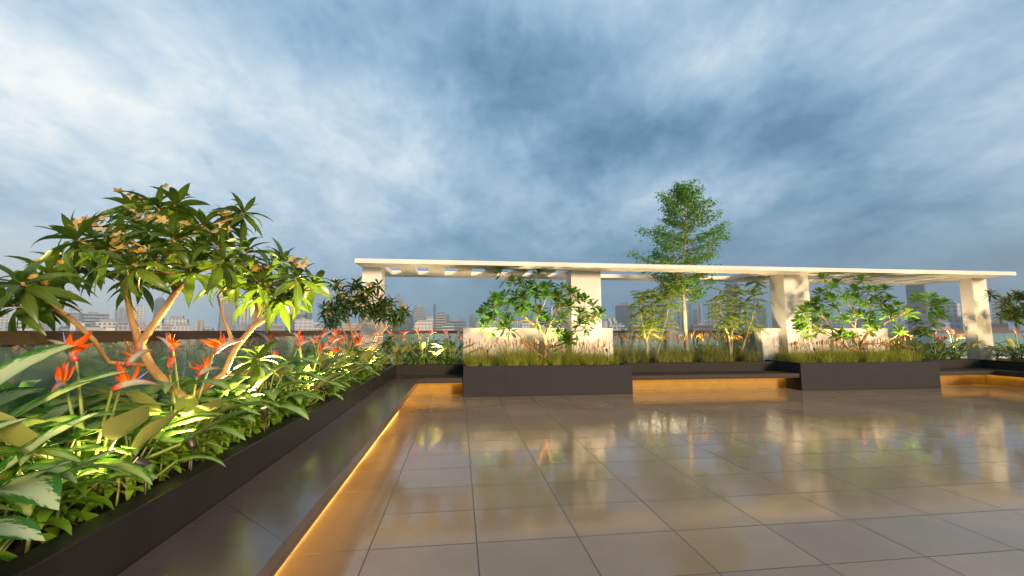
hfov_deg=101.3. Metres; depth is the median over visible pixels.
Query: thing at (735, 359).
ornamental grass
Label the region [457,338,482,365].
ornamental grass
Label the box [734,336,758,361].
ornamental grass
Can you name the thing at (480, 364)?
ornamental grass
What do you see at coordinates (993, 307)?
building
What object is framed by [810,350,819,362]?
ornamental grass
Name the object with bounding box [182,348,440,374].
ground
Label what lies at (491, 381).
planter
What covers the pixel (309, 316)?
building
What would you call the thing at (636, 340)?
building
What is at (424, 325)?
building
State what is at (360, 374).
leafy plant
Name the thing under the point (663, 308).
building
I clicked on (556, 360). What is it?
ornamental grass
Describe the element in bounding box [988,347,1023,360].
variegated plant
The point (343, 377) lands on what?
variegated plant
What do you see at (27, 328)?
building
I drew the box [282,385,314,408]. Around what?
leafy plant
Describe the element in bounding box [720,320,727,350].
building
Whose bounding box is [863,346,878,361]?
ornamental grass
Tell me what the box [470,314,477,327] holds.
building
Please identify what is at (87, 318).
building
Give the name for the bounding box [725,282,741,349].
building
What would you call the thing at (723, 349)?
ornamental grass
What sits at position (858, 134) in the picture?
sky
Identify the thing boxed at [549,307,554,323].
building
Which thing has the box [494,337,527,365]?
ornamental grass
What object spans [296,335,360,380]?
bird of paradise
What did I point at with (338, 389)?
leafy plant
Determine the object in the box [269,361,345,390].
variegated plant
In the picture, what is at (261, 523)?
bench
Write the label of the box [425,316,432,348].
building
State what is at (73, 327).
building
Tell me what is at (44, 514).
leafy plant
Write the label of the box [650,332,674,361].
ornamental grass
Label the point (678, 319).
building
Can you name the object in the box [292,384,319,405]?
leafy plant
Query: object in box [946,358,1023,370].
planter
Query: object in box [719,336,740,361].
ornamental grass
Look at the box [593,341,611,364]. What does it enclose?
ornamental grass
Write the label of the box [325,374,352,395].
leafy plant
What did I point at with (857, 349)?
ornamental grass
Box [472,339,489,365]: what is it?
ornamental grass
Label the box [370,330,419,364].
bird of paradise
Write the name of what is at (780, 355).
ornamental grass
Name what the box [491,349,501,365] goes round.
ornamental grass
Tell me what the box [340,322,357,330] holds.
building
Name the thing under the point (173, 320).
building
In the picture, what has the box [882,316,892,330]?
building
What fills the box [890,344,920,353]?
variegated plant
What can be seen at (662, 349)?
ornamental grass
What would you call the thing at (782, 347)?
ornamental grass
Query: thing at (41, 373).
balustrade
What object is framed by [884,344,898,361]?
ornamental grass
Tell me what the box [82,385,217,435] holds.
variegated plant
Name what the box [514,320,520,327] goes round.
building
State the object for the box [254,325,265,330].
building
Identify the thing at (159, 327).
building
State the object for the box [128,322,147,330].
building
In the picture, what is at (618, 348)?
ornamental grass
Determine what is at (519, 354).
ornamental grass
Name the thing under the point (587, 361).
ornamental grass
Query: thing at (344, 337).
bird of paradise
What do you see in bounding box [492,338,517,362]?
ornamental grass
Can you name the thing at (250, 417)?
variegated plant
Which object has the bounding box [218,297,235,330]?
building
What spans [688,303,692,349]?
building
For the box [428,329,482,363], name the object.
bird of paradise
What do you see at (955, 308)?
building
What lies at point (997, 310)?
building
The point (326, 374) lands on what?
variegated plant
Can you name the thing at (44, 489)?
variegated plant
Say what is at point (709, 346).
ornamental grass
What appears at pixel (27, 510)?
variegated plant
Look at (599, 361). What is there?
ornamental grass
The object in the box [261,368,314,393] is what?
variegated plant
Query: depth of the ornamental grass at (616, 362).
8.39 m
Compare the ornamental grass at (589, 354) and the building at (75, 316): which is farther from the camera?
the building at (75, 316)
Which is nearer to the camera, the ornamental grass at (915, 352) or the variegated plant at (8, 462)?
the variegated plant at (8, 462)
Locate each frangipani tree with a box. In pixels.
[473,267,608,363]
[790,273,951,361]
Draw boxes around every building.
[0,307,11,330]
[4,321,31,330]
[41,322,48,330]
[57,326,69,330]
[65,308,82,325]
[69,321,84,330]
[79,312,108,326]
[84,325,101,330]
[91,319,118,330]
[114,306,127,322]
[116,322,128,330]
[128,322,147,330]
[134,305,144,321]
[150,322,161,330]
[153,297,164,323]
[161,324,171,330]
[165,316,188,325]
[172,323,191,364]
[194,320,203,330]
[203,327,213,330]
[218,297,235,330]
[234,324,250,330]
[237,306,249,324]
[252,310,266,324]
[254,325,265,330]
[266,307,276,323]
[268,324,282,347]
[285,313,305,330]
[288,305,302,314]
[293,318,313,330]
[305,304,312,318]
[313,323,324,348]
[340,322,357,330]
[387,316,411,355]
[395,291,403,310]
[411,320,432,360]
[412,304,424,322]
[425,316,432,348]
[433,304,435,359]
[435,312,446,357]
[442,324,454,360]
[447,320,465,360]
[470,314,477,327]
[476,319,499,327]
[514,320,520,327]
[520,320,544,327]
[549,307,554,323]
[555,299,565,327]
[605,316,616,327]
[610,323,624,352]
[615,302,635,353]
[619,327,628,354]
[632,323,641,355]
[639,315,655,352]
[644,326,662,355]
[658,302,664,352]
[664,320,675,355]
[675,307,683,356]
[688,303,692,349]
[691,323,712,351]
[692,309,697,324]
[697,302,702,322]
[708,297,721,354]
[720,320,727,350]
[721,333,724,350]
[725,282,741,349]
[728,322,737,351]
[741,310,749,352]
[749,318,759,355]
[756,306,767,327]
[810,296,817,324]
[819,307,827,324]
[831,317,842,327]
[851,309,867,327]
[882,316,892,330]
[892,301,907,330]
[896,321,907,330]
[905,269,927,314]
[908,313,932,330]
[930,320,951,330]
[942,301,960,321]
[948,315,963,350]
[991,298,995,321]
[991,321,1008,355]
[994,293,1006,321]
[1015,320,1023,330]
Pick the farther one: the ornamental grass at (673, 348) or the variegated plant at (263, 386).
the ornamental grass at (673, 348)
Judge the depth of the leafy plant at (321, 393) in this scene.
4.28 m
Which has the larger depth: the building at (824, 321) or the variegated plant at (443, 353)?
the building at (824, 321)
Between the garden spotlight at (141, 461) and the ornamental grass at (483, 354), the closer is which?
the garden spotlight at (141, 461)
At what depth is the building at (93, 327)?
522.69 m
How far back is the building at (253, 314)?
1357.70 m
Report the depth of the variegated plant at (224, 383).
2.25 m
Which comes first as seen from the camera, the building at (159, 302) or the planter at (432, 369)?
the planter at (432, 369)
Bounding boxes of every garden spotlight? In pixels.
[133,456,151,493]
[185,437,197,469]
[260,407,268,431]
[319,387,325,400]
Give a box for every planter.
[0,364,395,575]
[396,363,462,375]
[463,363,632,396]
[625,361,776,372]
[765,359,940,389]
[922,359,981,368]
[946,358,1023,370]
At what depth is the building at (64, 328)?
854.75 m
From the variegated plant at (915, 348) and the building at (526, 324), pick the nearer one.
the variegated plant at (915, 348)
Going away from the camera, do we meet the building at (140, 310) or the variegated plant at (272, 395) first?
the variegated plant at (272, 395)
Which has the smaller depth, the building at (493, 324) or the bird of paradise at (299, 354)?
the bird of paradise at (299, 354)
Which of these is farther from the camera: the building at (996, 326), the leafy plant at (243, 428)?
the building at (996, 326)
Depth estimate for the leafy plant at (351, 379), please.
5.35 m
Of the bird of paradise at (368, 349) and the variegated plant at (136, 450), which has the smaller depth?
the variegated plant at (136, 450)
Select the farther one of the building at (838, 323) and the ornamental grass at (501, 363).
the building at (838, 323)
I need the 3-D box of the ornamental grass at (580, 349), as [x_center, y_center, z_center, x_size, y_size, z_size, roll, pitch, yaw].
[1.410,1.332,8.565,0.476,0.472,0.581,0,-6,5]
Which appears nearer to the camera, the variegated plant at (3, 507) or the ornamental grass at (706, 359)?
the variegated plant at (3, 507)
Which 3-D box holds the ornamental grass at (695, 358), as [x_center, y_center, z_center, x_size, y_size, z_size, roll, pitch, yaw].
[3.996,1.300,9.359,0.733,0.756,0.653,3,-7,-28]
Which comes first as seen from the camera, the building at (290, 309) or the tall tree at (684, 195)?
the tall tree at (684, 195)
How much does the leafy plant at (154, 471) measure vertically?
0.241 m
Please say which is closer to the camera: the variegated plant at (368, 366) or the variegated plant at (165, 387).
the variegated plant at (165, 387)
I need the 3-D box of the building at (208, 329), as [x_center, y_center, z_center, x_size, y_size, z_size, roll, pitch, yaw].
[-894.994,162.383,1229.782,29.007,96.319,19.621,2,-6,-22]
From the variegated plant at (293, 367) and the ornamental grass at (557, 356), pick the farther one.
the ornamental grass at (557, 356)
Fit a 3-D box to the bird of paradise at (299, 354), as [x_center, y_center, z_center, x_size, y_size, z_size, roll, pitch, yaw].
[-2.179,0.787,4.394,0.984,0.787,1.120,-5,-8,42]
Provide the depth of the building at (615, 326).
909.01 m
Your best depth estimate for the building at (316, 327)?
1075.21 m
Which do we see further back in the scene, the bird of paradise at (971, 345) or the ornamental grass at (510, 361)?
the bird of paradise at (971, 345)
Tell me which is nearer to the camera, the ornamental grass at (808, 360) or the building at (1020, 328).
the ornamental grass at (808, 360)
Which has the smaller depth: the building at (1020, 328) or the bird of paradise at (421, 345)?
the bird of paradise at (421, 345)
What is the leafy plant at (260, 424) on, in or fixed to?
in the planter at (109, 541)
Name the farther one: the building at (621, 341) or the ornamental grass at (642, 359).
the building at (621, 341)
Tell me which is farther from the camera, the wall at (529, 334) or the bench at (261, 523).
the wall at (529, 334)
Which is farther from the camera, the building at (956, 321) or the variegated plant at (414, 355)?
the building at (956, 321)
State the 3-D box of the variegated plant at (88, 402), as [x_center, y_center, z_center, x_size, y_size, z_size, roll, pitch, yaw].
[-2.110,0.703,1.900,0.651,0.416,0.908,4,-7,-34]
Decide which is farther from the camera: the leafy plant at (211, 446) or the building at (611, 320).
the building at (611, 320)
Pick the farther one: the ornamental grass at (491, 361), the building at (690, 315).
the building at (690, 315)
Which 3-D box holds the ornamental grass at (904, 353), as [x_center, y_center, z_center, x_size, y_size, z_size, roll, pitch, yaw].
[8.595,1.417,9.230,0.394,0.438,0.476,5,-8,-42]
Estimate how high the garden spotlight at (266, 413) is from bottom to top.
0.253 m
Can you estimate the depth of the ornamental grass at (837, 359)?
8.72 m
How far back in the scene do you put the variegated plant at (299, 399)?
3.67 m
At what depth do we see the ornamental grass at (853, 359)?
8.78 m
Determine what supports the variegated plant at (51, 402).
in the planter at (109, 541)
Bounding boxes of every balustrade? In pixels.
[0,331,359,459]
[384,331,1023,363]
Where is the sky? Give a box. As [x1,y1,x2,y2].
[0,0,1023,341]
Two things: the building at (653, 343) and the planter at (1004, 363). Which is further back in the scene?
the building at (653, 343)
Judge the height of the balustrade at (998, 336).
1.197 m
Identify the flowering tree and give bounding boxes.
[0,183,336,454]
[317,276,412,352]
[981,289,1023,328]
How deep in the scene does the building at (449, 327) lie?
1070.36 m
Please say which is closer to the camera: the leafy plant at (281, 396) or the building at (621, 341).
the leafy plant at (281, 396)
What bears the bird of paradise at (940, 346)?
in the planter at (960, 363)
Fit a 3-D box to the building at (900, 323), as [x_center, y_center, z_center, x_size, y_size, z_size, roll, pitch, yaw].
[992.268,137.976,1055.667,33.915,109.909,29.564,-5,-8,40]
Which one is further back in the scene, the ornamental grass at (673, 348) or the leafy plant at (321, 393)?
the ornamental grass at (673, 348)
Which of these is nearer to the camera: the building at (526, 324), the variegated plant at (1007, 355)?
the variegated plant at (1007, 355)
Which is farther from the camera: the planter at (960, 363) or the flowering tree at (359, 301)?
the planter at (960, 363)
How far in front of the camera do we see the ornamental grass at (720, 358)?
9.10 m
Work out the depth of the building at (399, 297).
2209.03 m
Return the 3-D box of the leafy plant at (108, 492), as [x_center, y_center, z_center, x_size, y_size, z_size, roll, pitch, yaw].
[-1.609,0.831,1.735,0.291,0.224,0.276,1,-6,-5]
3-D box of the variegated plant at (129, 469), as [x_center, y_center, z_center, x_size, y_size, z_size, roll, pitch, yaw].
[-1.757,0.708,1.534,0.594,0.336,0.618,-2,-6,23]
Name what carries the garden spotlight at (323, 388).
on the planter at (109, 541)
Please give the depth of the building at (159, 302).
1295.54 m
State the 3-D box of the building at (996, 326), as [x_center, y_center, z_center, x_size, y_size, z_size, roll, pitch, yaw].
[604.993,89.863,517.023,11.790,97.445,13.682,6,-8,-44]
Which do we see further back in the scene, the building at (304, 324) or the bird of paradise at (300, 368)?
the building at (304, 324)
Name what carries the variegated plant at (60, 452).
in the planter at (109, 541)
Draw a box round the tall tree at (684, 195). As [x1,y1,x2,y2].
[623,178,732,351]
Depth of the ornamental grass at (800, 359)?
8.73 m
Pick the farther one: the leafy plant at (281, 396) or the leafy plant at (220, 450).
the leafy plant at (281, 396)
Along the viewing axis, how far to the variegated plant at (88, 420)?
2.10 m
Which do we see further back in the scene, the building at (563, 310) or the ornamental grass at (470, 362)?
the building at (563, 310)
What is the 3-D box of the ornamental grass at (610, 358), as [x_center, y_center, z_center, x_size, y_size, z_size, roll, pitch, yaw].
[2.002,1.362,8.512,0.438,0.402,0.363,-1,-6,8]
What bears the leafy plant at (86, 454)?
in the planter at (109, 541)
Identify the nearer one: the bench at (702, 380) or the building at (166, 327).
the bench at (702, 380)
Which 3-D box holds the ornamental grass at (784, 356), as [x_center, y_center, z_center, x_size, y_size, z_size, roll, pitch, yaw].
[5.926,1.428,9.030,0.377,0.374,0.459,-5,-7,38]
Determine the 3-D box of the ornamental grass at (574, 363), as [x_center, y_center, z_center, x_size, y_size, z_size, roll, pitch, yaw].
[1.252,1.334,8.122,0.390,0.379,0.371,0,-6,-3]
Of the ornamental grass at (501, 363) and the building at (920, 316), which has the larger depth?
the building at (920, 316)
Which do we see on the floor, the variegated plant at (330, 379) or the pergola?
the pergola
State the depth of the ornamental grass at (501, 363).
7.90 m
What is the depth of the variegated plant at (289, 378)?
3.59 m
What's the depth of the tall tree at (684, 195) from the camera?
9.68 m
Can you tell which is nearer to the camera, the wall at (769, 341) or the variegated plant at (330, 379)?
the variegated plant at (330, 379)
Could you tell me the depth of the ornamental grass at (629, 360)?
8.91 m
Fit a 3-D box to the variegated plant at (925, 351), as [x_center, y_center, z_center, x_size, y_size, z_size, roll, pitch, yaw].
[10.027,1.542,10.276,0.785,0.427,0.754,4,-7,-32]
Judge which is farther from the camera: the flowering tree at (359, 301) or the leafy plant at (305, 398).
the flowering tree at (359, 301)
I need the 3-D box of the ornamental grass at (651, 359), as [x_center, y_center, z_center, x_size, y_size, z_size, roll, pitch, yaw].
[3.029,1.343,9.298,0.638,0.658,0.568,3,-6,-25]
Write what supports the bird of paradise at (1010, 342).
in the planter at (1004, 363)
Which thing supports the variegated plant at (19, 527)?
in the planter at (109, 541)
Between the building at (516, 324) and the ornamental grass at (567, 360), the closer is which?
the ornamental grass at (567, 360)
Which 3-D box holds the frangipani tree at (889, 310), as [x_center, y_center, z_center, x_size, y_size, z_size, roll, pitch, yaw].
[7.903,0.648,9.272,4.230,2.012,1.371,1,-6,-7]
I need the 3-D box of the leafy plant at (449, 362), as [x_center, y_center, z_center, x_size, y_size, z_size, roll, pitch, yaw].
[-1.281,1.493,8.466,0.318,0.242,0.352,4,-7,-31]
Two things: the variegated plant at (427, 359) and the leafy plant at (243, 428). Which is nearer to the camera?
the leafy plant at (243, 428)
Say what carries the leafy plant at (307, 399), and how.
in the planter at (109, 541)
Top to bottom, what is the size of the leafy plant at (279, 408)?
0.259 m
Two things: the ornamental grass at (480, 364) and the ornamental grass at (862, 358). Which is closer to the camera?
the ornamental grass at (480, 364)
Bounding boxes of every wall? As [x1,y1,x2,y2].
[463,328,612,363]
[754,328,888,360]
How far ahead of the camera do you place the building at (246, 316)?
1508.50 m
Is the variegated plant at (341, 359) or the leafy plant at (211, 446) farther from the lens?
the variegated plant at (341, 359)
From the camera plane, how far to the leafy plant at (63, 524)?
1.39 m
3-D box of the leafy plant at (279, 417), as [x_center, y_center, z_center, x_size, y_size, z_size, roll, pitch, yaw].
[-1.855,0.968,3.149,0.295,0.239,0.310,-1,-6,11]
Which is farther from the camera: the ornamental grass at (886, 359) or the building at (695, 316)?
the building at (695, 316)
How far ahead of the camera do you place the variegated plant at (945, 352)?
10.09 m
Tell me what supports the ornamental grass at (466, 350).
on the planter at (491, 381)
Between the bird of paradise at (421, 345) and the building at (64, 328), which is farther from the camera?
the building at (64, 328)
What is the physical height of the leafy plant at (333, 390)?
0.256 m
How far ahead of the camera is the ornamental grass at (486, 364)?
8.01 m
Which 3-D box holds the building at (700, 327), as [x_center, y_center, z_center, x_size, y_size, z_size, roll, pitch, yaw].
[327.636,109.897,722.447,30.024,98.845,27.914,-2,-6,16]
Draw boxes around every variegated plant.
[0,344,126,509]
[0,395,197,475]
[0,403,133,513]
[0,412,122,514]
[0,418,44,540]
[0,420,157,525]
[0,428,80,461]
[0,463,125,550]
[0,504,16,510]
[16,392,123,453]
[16,411,178,463]
[27,411,225,495]
[51,394,221,456]
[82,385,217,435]
[85,379,245,465]
[93,379,260,441]
[160,382,247,404]
[160,388,275,433]
[161,388,268,449]
[197,365,314,425]
[197,366,292,404]
[199,380,291,415]
[212,357,323,413]
[231,368,307,414]
[242,376,304,393]
[259,359,309,389]
[259,360,344,410]
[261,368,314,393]
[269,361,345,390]
[282,372,345,405]
[286,358,350,397]
[316,367,362,393]
[317,356,362,373]
[321,363,359,380]
[343,356,374,379]
[343,360,379,378]
[351,346,381,369]
[374,351,392,362]
[384,348,417,363]
[402,348,429,363]
[408,344,440,362]
[413,347,451,364]
[428,344,459,363]
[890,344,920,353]
[893,345,934,354]
[902,343,940,358]
[922,344,960,358]
[978,341,1022,359]
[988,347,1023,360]
[999,349,1016,360]
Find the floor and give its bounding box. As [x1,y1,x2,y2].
[274,384,1023,575]
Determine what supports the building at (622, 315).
on the ground at (384, 349)
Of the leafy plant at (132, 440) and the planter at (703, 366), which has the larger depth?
the planter at (703, 366)
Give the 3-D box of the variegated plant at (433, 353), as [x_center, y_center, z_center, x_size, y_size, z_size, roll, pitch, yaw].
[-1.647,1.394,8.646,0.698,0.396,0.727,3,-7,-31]
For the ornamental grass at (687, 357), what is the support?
on the planter at (703, 366)
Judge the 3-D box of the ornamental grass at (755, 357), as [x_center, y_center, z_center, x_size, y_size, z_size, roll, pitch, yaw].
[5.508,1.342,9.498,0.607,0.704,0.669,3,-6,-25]
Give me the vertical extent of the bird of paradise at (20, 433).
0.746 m
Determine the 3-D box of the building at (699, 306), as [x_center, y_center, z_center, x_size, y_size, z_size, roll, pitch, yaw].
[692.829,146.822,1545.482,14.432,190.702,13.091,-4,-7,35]
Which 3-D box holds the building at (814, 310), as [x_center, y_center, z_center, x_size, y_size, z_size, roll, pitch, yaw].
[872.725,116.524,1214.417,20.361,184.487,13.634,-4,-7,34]
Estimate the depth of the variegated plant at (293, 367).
4.31 m
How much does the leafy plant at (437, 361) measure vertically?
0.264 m
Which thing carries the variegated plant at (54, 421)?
in the planter at (109, 541)
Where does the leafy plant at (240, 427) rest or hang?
in the planter at (109, 541)
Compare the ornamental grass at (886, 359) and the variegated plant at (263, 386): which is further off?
the ornamental grass at (886, 359)
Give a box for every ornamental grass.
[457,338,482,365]
[460,338,478,362]
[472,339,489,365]
[473,348,483,365]
[482,350,493,365]
[488,343,498,365]
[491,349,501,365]
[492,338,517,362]
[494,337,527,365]
[496,340,515,365]
[510,338,526,365]
[510,343,535,365]
[512,340,528,365]
[521,345,544,365]
[523,339,548,364]
[523,344,534,365]
[542,349,551,364]
[546,341,561,364]
[547,348,564,364]
[554,340,576,364]
[566,340,584,362]
[570,348,581,364]
[575,343,590,364]
[576,341,601,364]
[579,347,596,364]
[592,347,605,364]
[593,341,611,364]
[597,343,615,364]
[603,341,619,361]
[607,347,617,364]
[611,350,619,364]
[613,333,625,362]
[614,338,628,362]
[617,332,642,362]
[617,333,633,359]
[622,337,639,361]
[630,332,651,362]
[636,338,654,362]
[639,337,654,361]
[650,331,673,361]
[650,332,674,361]
[664,331,685,361]
[666,334,687,361]
[673,335,694,361]
[676,337,693,361]
[682,330,705,361]
[688,332,707,361]
[689,334,714,361]
[696,335,718,361]
[698,333,719,360]
[706,330,728,361]
[717,336,731,359]
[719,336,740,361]
[728,335,742,361]
[733,331,756,360]
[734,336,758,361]
[743,332,765,360]
[775,335,795,358]
[775,344,787,360]
[781,346,792,361]
[785,338,810,362]
[794,346,806,362]
[801,337,820,362]
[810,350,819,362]
[813,339,838,362]
[821,340,844,361]
[837,336,855,361]
[845,336,868,360]
[845,346,864,361]
[852,340,879,361]
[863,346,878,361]
[865,338,886,361]
[868,339,897,361]
[884,342,897,361]
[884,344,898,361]
[886,341,901,361]
[893,337,927,361]
[896,341,918,361]
[896,343,910,360]
[908,346,926,361]
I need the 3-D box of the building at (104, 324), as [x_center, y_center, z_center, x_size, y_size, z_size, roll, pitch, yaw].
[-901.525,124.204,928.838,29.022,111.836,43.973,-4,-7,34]
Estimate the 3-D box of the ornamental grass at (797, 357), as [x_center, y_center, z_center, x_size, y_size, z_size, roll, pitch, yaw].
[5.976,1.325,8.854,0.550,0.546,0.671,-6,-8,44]
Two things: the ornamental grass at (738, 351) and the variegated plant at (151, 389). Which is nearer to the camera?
the variegated plant at (151, 389)
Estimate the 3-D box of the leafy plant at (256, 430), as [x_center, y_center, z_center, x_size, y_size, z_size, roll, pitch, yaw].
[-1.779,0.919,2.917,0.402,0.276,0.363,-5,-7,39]
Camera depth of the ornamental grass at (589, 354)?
8.31 m
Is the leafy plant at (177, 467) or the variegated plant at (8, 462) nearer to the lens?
the variegated plant at (8, 462)
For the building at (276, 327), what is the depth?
669.53 m
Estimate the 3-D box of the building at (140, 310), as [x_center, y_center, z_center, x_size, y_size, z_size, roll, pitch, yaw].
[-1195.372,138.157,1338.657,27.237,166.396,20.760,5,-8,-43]
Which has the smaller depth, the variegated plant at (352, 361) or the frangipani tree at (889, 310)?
the variegated plant at (352, 361)
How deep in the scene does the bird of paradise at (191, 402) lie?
2.33 m
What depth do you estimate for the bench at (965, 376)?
9.15 m
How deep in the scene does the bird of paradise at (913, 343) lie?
9.92 m
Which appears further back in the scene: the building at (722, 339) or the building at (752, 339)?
the building at (722, 339)
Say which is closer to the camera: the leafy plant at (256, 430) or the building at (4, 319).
the leafy plant at (256, 430)
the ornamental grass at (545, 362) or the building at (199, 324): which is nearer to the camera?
the ornamental grass at (545, 362)
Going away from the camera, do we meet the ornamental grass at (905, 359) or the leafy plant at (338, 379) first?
the leafy plant at (338, 379)
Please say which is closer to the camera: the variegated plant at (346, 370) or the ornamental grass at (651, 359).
the variegated plant at (346, 370)
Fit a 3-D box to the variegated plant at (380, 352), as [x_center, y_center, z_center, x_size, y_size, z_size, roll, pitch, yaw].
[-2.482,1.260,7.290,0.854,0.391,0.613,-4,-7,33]
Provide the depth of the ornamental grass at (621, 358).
8.93 m
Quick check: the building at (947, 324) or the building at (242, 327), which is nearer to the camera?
the building at (947, 324)
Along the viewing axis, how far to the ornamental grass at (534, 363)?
7.95 m
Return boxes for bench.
[116,375,462,575]
[632,371,799,390]
[939,368,1023,387]
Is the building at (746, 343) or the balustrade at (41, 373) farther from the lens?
the building at (746, 343)
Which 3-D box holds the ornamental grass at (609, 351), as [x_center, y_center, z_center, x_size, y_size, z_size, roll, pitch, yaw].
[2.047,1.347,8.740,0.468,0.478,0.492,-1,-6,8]
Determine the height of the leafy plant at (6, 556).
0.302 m
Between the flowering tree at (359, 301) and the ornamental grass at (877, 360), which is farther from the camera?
the ornamental grass at (877, 360)
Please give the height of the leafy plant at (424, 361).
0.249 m
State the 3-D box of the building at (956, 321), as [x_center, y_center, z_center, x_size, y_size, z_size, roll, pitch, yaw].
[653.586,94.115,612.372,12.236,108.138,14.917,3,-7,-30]
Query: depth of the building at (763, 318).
1106.26 m
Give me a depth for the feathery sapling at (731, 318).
9.57 m
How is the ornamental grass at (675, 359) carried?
on the planter at (703, 366)
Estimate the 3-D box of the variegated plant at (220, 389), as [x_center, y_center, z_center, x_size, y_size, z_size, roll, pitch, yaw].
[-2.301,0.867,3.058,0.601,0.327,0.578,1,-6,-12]
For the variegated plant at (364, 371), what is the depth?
6.09 m
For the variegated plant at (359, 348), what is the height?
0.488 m
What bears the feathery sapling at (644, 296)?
on the planter at (703, 366)
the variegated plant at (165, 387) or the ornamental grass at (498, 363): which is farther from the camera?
the ornamental grass at (498, 363)
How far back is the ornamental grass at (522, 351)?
8.26 m
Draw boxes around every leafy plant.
[0,478,96,552]
[0,498,43,560]
[1,463,84,519]
[3,451,104,512]
[3,454,120,528]
[66,437,163,505]
[75,455,161,521]
[86,439,175,498]
[111,452,178,500]
[120,433,200,488]
[136,422,208,482]
[161,416,224,453]
[162,424,225,480]
[179,413,250,463]
[197,420,227,453]
[207,419,251,454]
[223,413,265,440]
[231,396,266,437]
[234,401,279,434]
[236,397,269,432]
[242,406,273,432]
[255,399,287,427]
[260,391,294,422]
[263,391,294,420]
[276,395,303,418]
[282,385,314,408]
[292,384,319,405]
[294,389,316,404]
[307,384,331,401]
[318,378,335,396]
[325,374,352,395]
[337,373,351,392]
[342,369,359,386]
[353,367,369,382]
[419,356,431,364]
[428,356,440,364]
[442,356,456,363]
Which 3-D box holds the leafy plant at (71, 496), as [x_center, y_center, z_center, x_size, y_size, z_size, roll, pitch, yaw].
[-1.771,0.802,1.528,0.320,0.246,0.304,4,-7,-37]
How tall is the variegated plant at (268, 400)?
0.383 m
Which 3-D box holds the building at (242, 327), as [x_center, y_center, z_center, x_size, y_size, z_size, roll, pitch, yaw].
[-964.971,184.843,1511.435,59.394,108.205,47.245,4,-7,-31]
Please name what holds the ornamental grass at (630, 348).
on the planter at (703, 366)
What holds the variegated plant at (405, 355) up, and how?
in the planter at (432, 369)
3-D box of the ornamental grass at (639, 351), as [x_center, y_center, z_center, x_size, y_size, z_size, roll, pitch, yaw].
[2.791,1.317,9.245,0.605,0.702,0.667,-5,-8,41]
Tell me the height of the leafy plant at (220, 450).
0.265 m
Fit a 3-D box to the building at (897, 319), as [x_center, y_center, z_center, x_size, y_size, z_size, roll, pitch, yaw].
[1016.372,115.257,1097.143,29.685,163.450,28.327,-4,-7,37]
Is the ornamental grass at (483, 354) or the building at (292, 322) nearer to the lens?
the ornamental grass at (483, 354)
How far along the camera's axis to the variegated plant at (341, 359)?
4.47 m
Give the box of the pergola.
[355,258,1015,365]
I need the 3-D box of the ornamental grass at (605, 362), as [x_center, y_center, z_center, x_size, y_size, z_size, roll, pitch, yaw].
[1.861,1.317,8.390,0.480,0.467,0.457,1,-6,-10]
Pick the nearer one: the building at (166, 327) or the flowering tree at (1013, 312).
the flowering tree at (1013, 312)
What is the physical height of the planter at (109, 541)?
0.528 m
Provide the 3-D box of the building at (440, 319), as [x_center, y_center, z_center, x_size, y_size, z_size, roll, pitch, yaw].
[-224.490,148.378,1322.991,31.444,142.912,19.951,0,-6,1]
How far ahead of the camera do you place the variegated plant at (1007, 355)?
9.81 m
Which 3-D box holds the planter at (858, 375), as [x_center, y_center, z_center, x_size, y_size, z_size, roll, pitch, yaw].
[7.346,1.853,9.133,3.220,0.543,1.000,1,-6,-7]
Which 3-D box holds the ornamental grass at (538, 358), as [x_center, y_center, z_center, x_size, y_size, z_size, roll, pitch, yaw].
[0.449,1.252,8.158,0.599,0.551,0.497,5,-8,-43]
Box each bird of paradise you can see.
[0,330,248,510]
[74,332,277,461]
[237,330,344,402]
[258,327,372,398]
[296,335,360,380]
[306,327,386,385]
[316,334,379,373]
[344,331,399,369]
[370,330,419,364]
[405,328,449,364]
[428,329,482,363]
[894,329,928,355]
[903,330,962,359]
[926,327,983,358]
[982,328,1023,361]
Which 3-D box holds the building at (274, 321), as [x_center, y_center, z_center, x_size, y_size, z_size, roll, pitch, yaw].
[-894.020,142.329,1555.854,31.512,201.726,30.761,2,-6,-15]
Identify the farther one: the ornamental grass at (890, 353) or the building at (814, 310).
the building at (814, 310)
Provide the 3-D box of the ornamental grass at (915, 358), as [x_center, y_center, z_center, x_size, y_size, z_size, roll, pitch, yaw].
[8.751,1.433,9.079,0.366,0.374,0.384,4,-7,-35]
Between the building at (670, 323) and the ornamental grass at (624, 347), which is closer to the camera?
the ornamental grass at (624, 347)
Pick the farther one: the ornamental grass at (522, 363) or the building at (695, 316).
the building at (695, 316)
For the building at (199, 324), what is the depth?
1056.92 m
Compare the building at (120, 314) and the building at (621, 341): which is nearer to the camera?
the building at (621, 341)
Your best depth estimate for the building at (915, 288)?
823.47 m
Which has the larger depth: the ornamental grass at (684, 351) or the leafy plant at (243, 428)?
the ornamental grass at (684, 351)
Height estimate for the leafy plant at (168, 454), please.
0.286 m
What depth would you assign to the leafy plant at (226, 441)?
2.53 m
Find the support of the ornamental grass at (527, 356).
on the planter at (491, 381)
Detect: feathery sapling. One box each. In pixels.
[624,281,689,361]
[702,278,770,361]
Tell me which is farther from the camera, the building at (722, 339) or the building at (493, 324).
the building at (722, 339)
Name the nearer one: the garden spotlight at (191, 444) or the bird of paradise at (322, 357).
the garden spotlight at (191, 444)
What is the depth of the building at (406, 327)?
1407.43 m
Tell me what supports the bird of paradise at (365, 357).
in the planter at (109, 541)
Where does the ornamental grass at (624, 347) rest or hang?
on the planter at (703, 366)
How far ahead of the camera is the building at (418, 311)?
1205.16 m
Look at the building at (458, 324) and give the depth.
1129.26 m
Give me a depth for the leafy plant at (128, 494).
1.85 m
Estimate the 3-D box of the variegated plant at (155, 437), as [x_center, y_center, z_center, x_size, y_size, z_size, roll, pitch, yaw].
[-1.952,0.756,2.158,0.800,0.366,0.574,2,-6,-21]

